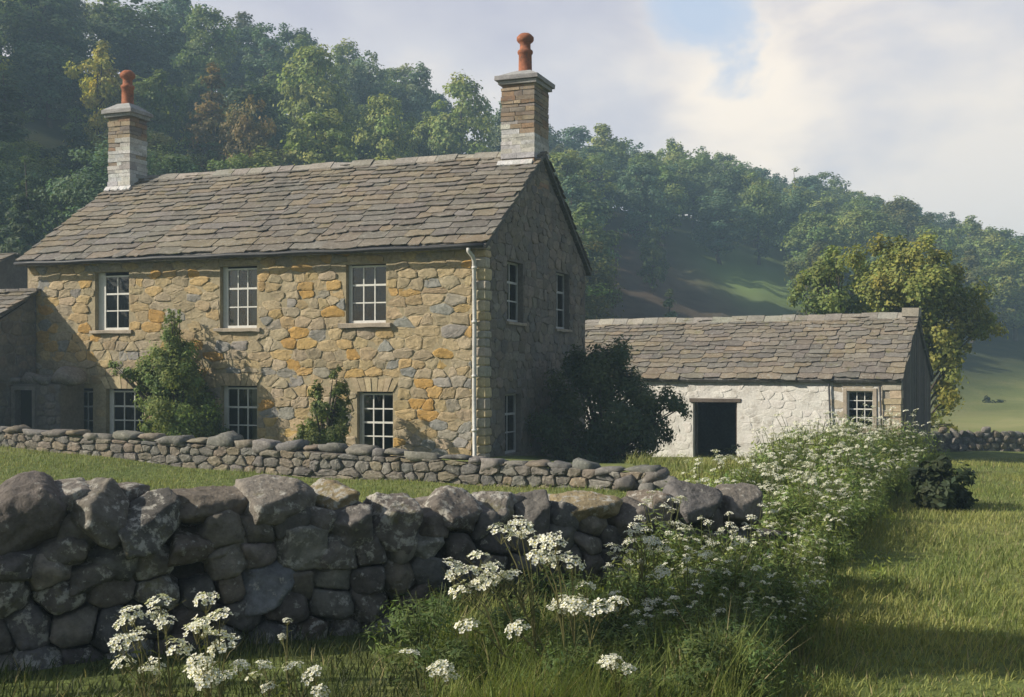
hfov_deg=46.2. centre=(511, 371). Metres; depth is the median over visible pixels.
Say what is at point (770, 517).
cow parsley
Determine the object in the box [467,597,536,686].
leafy plant
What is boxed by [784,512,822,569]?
cow parsley
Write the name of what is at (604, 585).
leafy plant
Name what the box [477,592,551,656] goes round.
leafy plant
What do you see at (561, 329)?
window
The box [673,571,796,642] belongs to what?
cow parsley
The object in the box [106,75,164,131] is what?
tree
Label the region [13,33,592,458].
cottage
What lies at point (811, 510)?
cow parsley
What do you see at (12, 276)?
shed
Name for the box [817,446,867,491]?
cow parsley
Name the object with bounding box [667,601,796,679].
leafy plant
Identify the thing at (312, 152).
tree
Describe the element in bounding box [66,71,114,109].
tree
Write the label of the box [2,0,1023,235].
sky
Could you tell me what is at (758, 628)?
leafy plant
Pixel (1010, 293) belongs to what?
tree
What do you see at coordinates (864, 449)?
cow parsley
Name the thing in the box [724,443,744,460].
weedy shrub
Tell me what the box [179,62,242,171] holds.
conifer tree
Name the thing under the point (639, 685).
leafy plant
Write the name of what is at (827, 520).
cow parsley
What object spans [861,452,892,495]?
cow parsley
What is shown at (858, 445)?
cow parsley
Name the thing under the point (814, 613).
cow parsley
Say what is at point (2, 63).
tree
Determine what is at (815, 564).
cow parsley
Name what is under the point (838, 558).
cow parsley
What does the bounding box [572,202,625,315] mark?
tree
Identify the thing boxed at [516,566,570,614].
leafy plant
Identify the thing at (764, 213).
tree
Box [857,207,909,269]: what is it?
tree
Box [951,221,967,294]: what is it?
conifer tree
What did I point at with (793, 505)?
cow parsley
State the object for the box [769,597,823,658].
cow parsley
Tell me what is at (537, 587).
leafy plant
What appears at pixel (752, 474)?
cow parsley
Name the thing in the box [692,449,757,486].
cow parsley
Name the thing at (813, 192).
tree
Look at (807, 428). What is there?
cow parsley
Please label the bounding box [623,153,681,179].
tree
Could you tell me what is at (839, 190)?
tree
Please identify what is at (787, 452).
cow parsley
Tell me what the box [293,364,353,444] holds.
young shrub
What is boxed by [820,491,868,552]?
cow parsley
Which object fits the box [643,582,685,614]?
leafy plant
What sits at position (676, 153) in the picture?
tree
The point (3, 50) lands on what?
tree
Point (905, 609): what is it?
field grass
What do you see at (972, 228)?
tree
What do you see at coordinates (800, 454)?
cow parsley
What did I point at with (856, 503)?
cow parsley
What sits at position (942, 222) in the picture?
tree
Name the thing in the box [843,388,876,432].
window
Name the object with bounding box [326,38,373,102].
tree
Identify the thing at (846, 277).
tree
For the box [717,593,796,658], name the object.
leafy plant
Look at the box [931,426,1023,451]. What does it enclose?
field wall
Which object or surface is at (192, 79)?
tree
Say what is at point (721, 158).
tree
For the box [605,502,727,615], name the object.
cow parsley
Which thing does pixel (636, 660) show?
leafy plant
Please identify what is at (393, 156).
tree
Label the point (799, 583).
cow parsley
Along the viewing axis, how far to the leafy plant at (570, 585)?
9.59 m
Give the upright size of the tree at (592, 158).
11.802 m
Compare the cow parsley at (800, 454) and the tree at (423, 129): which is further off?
the tree at (423, 129)
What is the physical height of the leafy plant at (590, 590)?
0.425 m
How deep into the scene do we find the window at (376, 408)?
30.79 m
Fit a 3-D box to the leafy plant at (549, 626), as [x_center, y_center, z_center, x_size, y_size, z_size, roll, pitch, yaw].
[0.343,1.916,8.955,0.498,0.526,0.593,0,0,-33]
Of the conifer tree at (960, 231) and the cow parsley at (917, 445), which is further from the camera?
the conifer tree at (960, 231)
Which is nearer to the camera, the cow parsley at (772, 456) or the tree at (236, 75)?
the cow parsley at (772, 456)
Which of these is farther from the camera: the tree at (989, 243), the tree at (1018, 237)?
the tree at (1018, 237)
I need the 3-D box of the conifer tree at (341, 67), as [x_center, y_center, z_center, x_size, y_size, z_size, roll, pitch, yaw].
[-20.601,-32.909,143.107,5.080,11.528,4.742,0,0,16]
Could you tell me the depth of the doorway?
32.50 m
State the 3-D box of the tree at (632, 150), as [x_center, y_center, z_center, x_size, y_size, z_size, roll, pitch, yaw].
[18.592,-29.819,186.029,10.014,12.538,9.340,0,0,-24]
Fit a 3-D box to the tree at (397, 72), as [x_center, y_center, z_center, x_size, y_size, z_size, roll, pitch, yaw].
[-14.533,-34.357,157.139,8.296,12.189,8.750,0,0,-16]
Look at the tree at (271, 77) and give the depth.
115.00 m
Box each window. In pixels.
[84,389,92,432]
[89,273,132,333]
[110,389,143,433]
[213,266,260,331]
[224,386,256,439]
[338,264,391,328]
[360,392,392,448]
[505,394,515,453]
[506,262,526,325]
[555,273,572,331]
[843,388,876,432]
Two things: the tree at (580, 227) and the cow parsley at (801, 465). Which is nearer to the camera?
the cow parsley at (801, 465)
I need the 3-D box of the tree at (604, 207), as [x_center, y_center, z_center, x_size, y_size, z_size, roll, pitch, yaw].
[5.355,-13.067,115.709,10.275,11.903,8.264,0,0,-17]
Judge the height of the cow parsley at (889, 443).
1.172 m
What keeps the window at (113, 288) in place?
in the cottage
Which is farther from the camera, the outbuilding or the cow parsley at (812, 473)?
the outbuilding
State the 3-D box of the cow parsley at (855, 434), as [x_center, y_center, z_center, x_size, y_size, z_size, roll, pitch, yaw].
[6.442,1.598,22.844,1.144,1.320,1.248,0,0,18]
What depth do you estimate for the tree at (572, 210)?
106.49 m
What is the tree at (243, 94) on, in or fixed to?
on the ground at (700, 282)
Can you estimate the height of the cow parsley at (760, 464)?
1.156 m
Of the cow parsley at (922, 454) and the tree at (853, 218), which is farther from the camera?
the tree at (853, 218)
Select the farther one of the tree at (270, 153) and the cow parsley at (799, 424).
the tree at (270, 153)
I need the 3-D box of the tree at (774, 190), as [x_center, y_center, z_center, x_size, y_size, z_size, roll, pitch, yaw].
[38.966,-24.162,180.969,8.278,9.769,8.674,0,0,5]
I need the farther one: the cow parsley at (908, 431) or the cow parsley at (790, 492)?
the cow parsley at (908, 431)
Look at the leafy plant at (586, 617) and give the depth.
9.12 m
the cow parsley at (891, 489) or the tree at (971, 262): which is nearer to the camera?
the cow parsley at (891, 489)
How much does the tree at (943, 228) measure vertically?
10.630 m
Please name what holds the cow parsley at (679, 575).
on the ground at (700, 282)
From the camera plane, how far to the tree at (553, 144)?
169.57 m
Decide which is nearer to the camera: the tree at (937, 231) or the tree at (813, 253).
the tree at (813, 253)
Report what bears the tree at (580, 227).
on the ground at (700, 282)
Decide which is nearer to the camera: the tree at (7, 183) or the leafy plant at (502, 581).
the leafy plant at (502, 581)
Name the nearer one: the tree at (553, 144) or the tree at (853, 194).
the tree at (553, 144)
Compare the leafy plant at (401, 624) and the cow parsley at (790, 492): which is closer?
the leafy plant at (401, 624)
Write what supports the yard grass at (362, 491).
on the ground at (700, 282)
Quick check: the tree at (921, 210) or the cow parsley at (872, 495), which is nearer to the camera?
the cow parsley at (872, 495)
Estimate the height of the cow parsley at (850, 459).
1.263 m
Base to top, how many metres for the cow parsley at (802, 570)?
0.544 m
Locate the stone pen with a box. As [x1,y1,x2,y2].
[9,366,87,433]
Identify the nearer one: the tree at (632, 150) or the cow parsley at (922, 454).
the cow parsley at (922, 454)
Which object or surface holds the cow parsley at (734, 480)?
on the ground at (700, 282)
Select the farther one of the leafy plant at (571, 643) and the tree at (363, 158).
the tree at (363, 158)
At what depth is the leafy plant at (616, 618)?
8.60 m
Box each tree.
[0,0,38,62]
[0,0,94,64]
[0,0,98,75]
[0,39,98,127]
[0,54,12,71]
[0,139,74,221]
[0,140,43,246]
[0,154,53,254]
[22,141,72,189]
[33,136,164,242]
[39,0,95,47]
[52,107,94,178]
[62,40,122,174]
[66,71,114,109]
[79,0,129,68]
[81,0,191,87]
[85,128,181,175]
[101,130,206,173]
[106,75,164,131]
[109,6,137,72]
[116,72,160,93]
[137,68,193,172]
[138,0,214,86]
[144,0,210,85]
[147,152,203,175]
[170,2,248,95]
[173,132,223,172]
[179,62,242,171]
[179,72,222,148]
[180,72,224,110]
[203,151,273,171]
[206,23,283,96]
[213,11,272,93]
[215,94,286,169]
[216,71,291,151]
[241,21,299,85]
[250,145,287,167]
[259,70,298,124]
[266,33,329,119]
[267,27,331,81]
[271,40,359,154]
[272,110,295,163]
[278,107,357,165]
[324,48,351,111]
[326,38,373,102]
[328,104,375,157]
[339,50,397,111]
[348,75,407,121]
[351,92,421,159]
[354,104,397,149]
[355,154,371,159]
[375,155,401,159]
[385,63,415,102]
[393,110,421,157]
[396,61,444,141]
[396,138,436,156]
[408,90,460,154]
[409,111,437,151]
[421,69,500,155]
[484,100,501,151]
[548,124,569,155]
[549,144,567,155]
[549,148,616,229]
[549,151,596,184]
[551,124,595,154]
[561,175,623,264]
[564,123,634,180]
[564,153,617,215]
[570,209,613,265]
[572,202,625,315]
[572,216,602,304]
[576,145,633,226]
[580,236,624,319]
[585,283,612,306]
[608,161,678,246]
[613,149,633,203]
[617,150,675,226]
[622,140,659,204]
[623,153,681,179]
[636,226,670,294]
[641,165,692,246]
[656,138,702,219]
[661,143,690,178]
[661,288,679,316]
[662,149,723,229]
[682,146,726,220]
[688,189,761,264]
[694,163,754,241]
[710,150,742,213]
[719,159,762,188]
[730,177,788,264]
[737,171,779,247]
[750,165,784,204]
[763,180,790,234]
[772,173,790,226]
[773,188,829,259]
[775,186,823,227]
[775,210,859,273]
[777,173,836,221]
[780,166,806,241]
[783,241,840,314]
[783,243,853,306]
[784,245,881,314]
[793,258,875,313]
[802,191,844,219]
[816,171,851,207]
[829,210,872,248]
[833,196,898,256]
[834,199,876,271]
[835,190,877,210]
[837,223,1008,432]
[839,195,879,211]
[850,190,879,205]
[854,241,925,294]
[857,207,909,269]
[867,195,884,208]
[875,197,936,258]
[887,195,927,223]
[901,224,959,268]
[904,233,955,266]
[914,204,938,225]
[919,224,964,261]
[932,212,964,233]
[945,211,960,262]
[945,215,1001,254]
[947,248,1015,343]
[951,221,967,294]
[956,227,977,250]
[964,235,1012,268]
[965,256,1020,319]
[979,226,1023,260]
[980,244,1023,340]
[1008,233,1023,246]
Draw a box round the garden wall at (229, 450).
[0,424,676,490]
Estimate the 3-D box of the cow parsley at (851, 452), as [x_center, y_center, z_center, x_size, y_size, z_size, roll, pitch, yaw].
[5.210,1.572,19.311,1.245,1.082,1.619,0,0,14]
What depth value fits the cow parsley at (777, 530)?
12.78 m
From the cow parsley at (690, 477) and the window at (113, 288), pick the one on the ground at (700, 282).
the cow parsley at (690, 477)
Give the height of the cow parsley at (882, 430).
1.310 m
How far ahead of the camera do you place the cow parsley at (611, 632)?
8.48 m
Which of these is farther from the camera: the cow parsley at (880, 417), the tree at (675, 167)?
the tree at (675, 167)
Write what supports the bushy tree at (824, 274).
on the ground at (700, 282)
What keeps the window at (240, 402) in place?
in the cottage
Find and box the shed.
[0,253,27,288]
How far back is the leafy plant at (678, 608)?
8.85 m
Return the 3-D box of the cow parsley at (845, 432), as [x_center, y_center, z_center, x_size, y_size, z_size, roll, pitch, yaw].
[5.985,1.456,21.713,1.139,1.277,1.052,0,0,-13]
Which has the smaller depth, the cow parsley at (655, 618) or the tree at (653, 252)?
the cow parsley at (655, 618)
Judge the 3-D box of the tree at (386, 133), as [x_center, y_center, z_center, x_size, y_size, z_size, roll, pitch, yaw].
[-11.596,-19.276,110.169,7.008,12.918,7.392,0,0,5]
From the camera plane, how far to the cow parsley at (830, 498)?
13.74 m
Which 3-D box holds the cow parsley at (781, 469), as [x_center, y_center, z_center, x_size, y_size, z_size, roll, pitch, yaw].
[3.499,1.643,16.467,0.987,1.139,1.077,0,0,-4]
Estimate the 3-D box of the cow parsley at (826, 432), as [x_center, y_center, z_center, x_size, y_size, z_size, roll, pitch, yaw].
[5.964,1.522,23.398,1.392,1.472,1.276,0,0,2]
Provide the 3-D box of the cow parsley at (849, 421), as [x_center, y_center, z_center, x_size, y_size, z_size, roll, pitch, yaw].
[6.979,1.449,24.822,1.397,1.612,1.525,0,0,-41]
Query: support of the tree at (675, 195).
on the ground at (700, 282)
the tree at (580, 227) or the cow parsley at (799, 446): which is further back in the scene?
the tree at (580, 227)
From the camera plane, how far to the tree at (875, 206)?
184.98 m
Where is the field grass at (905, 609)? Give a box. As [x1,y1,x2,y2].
[650,456,1023,696]
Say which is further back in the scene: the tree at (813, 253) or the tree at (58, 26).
the tree at (813, 253)
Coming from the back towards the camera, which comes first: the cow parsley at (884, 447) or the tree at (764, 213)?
the tree at (764, 213)
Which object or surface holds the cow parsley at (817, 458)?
on the ground at (700, 282)
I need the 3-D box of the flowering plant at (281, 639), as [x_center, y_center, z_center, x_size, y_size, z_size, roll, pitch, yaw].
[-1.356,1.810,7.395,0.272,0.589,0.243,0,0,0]
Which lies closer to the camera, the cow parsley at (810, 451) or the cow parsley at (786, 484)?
the cow parsley at (786, 484)
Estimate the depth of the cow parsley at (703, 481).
13.56 m
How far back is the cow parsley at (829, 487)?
15.64 m
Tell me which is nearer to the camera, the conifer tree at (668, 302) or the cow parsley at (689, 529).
the cow parsley at (689, 529)
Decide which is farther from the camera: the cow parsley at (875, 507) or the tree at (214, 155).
the tree at (214, 155)
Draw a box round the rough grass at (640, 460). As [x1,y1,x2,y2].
[616,450,765,485]
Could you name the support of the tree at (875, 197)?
on the ground at (700, 282)
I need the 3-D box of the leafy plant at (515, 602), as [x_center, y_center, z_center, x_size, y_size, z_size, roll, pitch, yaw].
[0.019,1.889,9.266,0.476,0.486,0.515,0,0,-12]
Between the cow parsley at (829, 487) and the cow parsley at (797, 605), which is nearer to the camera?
the cow parsley at (797, 605)
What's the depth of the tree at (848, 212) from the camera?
163.68 m
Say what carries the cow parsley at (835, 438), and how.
on the ground at (700, 282)
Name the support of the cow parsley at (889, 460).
on the ground at (700, 282)
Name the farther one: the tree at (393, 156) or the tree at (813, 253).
the tree at (813, 253)
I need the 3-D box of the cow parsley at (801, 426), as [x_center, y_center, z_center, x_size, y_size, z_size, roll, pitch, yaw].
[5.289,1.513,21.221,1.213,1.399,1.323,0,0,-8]
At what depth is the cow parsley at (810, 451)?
18.14 m
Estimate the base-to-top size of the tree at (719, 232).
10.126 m
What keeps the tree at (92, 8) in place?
on the ground at (700, 282)
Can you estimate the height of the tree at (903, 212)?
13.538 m
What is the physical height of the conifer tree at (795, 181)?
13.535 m
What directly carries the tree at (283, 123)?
on the ground at (700, 282)
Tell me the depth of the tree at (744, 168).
189.24 m
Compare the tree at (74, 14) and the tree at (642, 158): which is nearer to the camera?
the tree at (74, 14)
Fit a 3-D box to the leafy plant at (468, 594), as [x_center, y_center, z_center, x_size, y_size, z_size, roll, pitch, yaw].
[-0.405,1.826,9.625,0.787,0.578,1.023,0,0,-41]
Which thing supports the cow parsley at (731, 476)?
on the ground at (700, 282)
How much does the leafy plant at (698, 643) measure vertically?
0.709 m
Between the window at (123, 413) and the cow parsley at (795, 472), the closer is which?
the cow parsley at (795, 472)
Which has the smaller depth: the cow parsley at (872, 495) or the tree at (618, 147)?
the cow parsley at (872, 495)
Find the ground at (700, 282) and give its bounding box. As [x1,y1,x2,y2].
[0,56,1023,696]
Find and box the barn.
[585,308,934,457]
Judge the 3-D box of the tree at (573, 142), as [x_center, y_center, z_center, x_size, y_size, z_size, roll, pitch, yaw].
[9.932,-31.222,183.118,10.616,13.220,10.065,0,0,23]
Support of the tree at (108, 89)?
on the ground at (700, 282)
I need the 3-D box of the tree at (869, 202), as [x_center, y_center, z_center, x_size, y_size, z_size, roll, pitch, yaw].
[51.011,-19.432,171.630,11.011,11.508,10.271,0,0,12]
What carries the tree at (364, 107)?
on the ground at (700, 282)
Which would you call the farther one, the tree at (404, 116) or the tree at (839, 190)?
the tree at (839, 190)
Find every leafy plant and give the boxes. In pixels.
[361,588,477,688]
[367,580,485,664]
[390,563,527,626]
[408,585,465,640]
[419,628,501,696]
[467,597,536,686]
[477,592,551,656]
[479,568,537,609]
[485,585,543,638]
[506,552,586,624]
[507,626,621,696]
[508,611,609,692]
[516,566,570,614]
[520,617,628,664]
[535,561,607,631]
[535,593,598,648]
[542,581,659,660]
[554,635,630,694]
[567,597,617,644]
[576,573,606,605]
[593,572,622,602]
[606,614,681,676]
[612,621,678,665]
[617,635,686,683]
[617,658,667,696]
[621,579,710,646]
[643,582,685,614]
[650,569,708,602]
[653,612,755,696]
[666,596,726,656]
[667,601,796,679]
[669,538,734,572]
[673,556,765,624]
[689,627,786,695]
[703,592,790,666]
[707,619,822,696]
[710,533,792,589]
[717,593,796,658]
[719,588,789,648]
[724,546,805,584]
[747,555,829,631]
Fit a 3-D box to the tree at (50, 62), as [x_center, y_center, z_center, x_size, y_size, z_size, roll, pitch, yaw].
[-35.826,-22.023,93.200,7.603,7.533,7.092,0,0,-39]
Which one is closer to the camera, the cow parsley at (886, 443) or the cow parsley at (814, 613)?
the cow parsley at (814, 613)
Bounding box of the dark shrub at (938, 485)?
[906,450,978,511]
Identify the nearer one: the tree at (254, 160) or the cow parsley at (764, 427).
the cow parsley at (764, 427)
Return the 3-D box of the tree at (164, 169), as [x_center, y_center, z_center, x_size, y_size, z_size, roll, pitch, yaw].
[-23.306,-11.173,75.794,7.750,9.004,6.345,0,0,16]
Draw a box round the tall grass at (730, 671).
[424,583,808,696]
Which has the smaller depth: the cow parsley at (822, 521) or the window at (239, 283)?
the cow parsley at (822, 521)
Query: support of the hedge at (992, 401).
on the ground at (700, 282)
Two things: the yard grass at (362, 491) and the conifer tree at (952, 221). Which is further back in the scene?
the conifer tree at (952, 221)
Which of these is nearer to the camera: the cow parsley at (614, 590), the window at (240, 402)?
the cow parsley at (614, 590)
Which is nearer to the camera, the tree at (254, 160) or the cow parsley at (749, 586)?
the cow parsley at (749, 586)
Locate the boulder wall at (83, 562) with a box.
[0,470,787,671]
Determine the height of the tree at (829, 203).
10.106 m
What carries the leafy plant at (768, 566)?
on the ground at (700, 282)
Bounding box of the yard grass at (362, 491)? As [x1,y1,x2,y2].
[0,443,626,502]
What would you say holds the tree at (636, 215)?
on the ground at (700, 282)
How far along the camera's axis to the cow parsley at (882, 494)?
17.44 m
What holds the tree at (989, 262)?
on the ground at (700, 282)
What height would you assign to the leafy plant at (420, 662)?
0.661 m
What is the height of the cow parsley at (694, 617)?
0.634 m
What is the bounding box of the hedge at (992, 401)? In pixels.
[982,395,1004,402]
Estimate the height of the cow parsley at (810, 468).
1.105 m
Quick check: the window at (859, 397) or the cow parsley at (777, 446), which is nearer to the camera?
the cow parsley at (777, 446)
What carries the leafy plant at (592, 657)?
on the ground at (700, 282)
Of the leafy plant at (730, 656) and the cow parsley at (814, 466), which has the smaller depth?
the leafy plant at (730, 656)
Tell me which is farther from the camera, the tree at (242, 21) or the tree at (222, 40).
the tree at (242, 21)
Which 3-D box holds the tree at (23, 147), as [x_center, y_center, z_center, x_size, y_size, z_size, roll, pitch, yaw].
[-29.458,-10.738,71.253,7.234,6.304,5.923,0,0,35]
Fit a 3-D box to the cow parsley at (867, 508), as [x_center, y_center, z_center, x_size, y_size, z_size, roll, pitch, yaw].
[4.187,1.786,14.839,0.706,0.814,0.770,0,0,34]
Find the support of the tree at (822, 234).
on the ground at (700, 282)
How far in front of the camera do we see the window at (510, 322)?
31.31 m
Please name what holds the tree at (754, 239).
on the ground at (700, 282)
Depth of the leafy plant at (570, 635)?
8.42 m
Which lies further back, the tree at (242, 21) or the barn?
the tree at (242, 21)
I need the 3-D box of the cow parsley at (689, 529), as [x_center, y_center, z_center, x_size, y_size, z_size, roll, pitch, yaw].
[1.329,1.618,11.037,1.431,0.956,1.100,0,0,-35]
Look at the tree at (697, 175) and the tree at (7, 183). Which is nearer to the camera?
the tree at (7, 183)
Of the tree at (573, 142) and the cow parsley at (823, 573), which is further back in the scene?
the tree at (573, 142)
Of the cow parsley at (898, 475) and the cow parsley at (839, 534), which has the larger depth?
the cow parsley at (898, 475)
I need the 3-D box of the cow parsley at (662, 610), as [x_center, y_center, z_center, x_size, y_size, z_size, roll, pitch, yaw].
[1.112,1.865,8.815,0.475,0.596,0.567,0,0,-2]
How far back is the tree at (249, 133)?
87.36 m
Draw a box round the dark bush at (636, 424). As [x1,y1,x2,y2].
[524,334,692,462]
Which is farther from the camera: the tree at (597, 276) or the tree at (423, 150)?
the tree at (423, 150)
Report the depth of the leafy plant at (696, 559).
10.43 m
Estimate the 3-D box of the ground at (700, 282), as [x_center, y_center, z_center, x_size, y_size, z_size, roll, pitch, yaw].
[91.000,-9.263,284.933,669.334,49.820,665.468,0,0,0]
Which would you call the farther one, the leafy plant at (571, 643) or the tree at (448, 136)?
the tree at (448, 136)
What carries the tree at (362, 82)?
on the ground at (700, 282)
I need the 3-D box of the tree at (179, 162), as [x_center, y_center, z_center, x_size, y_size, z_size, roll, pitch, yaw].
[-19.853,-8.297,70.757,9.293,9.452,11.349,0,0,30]
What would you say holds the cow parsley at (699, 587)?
on the ground at (700, 282)
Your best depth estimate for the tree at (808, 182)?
194.48 m
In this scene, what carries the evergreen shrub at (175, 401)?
on the ground at (700, 282)
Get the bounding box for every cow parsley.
[562,592,643,659]
[575,542,679,639]
[596,540,698,618]
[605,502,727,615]
[617,499,723,583]
[620,490,700,574]
[623,597,689,658]
[635,586,687,641]
[641,544,738,639]
[643,520,719,584]
[647,550,724,618]
[655,515,750,594]
[658,453,733,491]
[661,590,741,655]
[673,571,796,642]
[682,519,820,617]
[685,473,720,485]
[685,541,781,623]
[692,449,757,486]
[693,445,788,491]
[702,511,775,572]
[703,514,778,563]
[705,452,764,493]
[705,460,774,528]
[709,502,809,593]
[726,495,899,591]
[730,561,881,649]
[730,591,794,670]
[731,446,785,474]
[731,472,788,529]
[733,450,792,496]
[743,430,820,480]
[749,450,794,483]
[749,452,802,497]
[749,526,799,573]
[750,429,819,476]
[751,428,800,454]
[753,461,853,549]
[753,527,829,612]
[754,511,797,554]
[758,484,797,539]
[759,424,814,460]
[762,429,822,460]
[764,473,815,524]
[765,447,828,477]
[767,474,807,527]
[769,451,829,539]
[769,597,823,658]
[771,541,834,599]
[773,459,836,495]
[773,474,847,547]
[774,413,818,445]
[774,431,809,470]
[777,470,855,543]
[777,580,823,632]
[781,418,862,458]
[781,476,839,538]
[783,453,870,507]
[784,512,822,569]
[785,418,830,453]
[785,422,823,456]
[785,455,816,478]
[787,543,836,596]
[791,412,845,441]
[791,534,850,604]
[792,558,842,610]
[793,462,826,487]
[793,506,843,552]
[795,448,838,470]
[795,453,839,487]
[795,500,858,565]
[797,439,856,479]
[799,424,861,481]
[803,477,859,511]
[805,448,892,501]
[805,470,844,504]
[809,422,849,454]
[810,527,854,590]
[813,411,856,437]
[813,483,873,533]
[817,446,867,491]
[819,427,905,492]
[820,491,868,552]
[822,506,862,554]
[824,417,866,453]
[826,404,874,439]
[826,437,871,484]
[827,428,871,475]
[831,423,875,449]
[836,453,887,490]
[839,483,880,542]
[841,478,901,531]
[846,431,897,454]
[847,482,888,513]
[848,424,881,453]
[848,439,880,461]
[849,422,919,459]
[851,479,886,523]
[858,419,914,455]
[858,458,898,489]
[858,476,893,510]
[859,459,902,499]
[860,414,914,459]
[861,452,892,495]
[861,490,890,520]
[864,406,933,462]
[864,472,889,504]
[869,419,923,465]
[870,441,911,493]
[875,425,930,458]
[875,462,910,501]
[878,408,932,458]
[885,459,917,491]
[890,447,918,489]
[890,458,911,496]
[899,444,923,466]
[904,447,925,462]
[910,421,949,465]
[916,446,932,465]
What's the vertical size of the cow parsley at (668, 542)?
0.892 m
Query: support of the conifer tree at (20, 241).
on the ground at (700, 282)
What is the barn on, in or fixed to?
on the ground at (700, 282)
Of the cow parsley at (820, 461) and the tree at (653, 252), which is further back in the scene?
the tree at (653, 252)
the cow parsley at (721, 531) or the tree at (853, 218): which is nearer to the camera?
the cow parsley at (721, 531)
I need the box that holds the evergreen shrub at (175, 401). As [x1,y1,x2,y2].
[108,309,228,440]
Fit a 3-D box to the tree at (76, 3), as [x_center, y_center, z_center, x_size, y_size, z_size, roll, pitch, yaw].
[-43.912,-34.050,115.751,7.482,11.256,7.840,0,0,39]
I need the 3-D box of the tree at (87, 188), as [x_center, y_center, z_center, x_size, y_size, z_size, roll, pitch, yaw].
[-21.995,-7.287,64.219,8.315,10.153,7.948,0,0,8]
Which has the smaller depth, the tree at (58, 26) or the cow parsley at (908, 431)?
the cow parsley at (908, 431)
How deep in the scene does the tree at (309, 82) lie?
110.41 m
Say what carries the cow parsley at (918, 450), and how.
on the ground at (700, 282)
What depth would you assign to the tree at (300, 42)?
135.37 m
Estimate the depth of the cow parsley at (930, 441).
24.57 m
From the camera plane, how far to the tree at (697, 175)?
169.96 m
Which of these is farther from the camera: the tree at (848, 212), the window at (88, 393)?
the tree at (848, 212)
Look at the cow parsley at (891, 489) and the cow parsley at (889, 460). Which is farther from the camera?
the cow parsley at (889, 460)
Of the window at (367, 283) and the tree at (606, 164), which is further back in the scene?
the tree at (606, 164)
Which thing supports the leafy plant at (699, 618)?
on the ground at (700, 282)
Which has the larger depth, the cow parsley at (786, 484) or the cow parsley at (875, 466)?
the cow parsley at (875, 466)
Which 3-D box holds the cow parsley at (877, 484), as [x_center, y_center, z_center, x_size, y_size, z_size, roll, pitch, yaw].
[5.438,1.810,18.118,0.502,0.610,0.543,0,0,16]
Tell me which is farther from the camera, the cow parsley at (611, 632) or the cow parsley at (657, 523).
the cow parsley at (657, 523)
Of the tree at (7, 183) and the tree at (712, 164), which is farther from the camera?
the tree at (712, 164)
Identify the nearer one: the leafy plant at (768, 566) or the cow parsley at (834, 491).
the leafy plant at (768, 566)
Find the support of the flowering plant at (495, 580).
on the ground at (700, 282)
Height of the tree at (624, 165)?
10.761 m
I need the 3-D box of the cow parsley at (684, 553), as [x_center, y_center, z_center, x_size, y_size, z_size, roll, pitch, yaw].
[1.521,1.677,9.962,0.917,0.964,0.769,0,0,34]
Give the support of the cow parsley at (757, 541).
on the ground at (700, 282)
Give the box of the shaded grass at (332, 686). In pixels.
[0,624,482,696]
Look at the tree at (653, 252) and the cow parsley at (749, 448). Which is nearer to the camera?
the cow parsley at (749, 448)
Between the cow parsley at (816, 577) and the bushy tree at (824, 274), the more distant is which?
the bushy tree at (824, 274)
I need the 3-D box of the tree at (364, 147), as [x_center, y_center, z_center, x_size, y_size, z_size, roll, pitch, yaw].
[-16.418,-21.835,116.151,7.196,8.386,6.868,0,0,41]
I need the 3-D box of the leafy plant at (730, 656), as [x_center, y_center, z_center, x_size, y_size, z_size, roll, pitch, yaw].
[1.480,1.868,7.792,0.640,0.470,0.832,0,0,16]
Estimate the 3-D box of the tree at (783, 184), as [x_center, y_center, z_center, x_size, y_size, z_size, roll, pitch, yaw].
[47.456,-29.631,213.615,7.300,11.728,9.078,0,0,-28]
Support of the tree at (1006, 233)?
on the ground at (700, 282)
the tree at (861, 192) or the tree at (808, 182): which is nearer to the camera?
the tree at (808, 182)
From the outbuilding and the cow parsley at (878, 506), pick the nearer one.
the cow parsley at (878, 506)
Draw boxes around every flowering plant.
[107,593,194,696]
[183,591,240,696]
[231,659,330,696]
[275,617,301,696]
[397,647,459,696]
[441,515,551,681]
[525,531,628,695]
[598,653,635,696]
[609,522,671,634]
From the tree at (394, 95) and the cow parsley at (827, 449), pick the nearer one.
the cow parsley at (827, 449)
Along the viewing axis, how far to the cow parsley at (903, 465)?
20.80 m
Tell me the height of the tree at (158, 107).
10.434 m
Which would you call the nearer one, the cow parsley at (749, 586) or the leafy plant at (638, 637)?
the leafy plant at (638, 637)
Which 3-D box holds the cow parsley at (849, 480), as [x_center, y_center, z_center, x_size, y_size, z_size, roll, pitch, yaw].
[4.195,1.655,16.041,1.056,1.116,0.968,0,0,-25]
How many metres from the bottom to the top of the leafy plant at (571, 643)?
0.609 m
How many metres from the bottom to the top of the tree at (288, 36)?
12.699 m
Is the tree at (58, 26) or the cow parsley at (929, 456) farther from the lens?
the tree at (58, 26)
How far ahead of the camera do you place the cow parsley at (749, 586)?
9.15 m
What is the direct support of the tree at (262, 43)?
on the ground at (700, 282)
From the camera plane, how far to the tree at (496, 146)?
138.67 m
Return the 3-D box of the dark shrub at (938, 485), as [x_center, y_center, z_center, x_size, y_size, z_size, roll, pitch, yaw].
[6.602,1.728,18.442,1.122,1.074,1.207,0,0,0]
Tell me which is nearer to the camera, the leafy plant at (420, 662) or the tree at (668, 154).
the leafy plant at (420, 662)
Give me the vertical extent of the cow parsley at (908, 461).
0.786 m
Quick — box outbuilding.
[0,288,40,426]
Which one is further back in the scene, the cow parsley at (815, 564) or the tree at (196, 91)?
the tree at (196, 91)

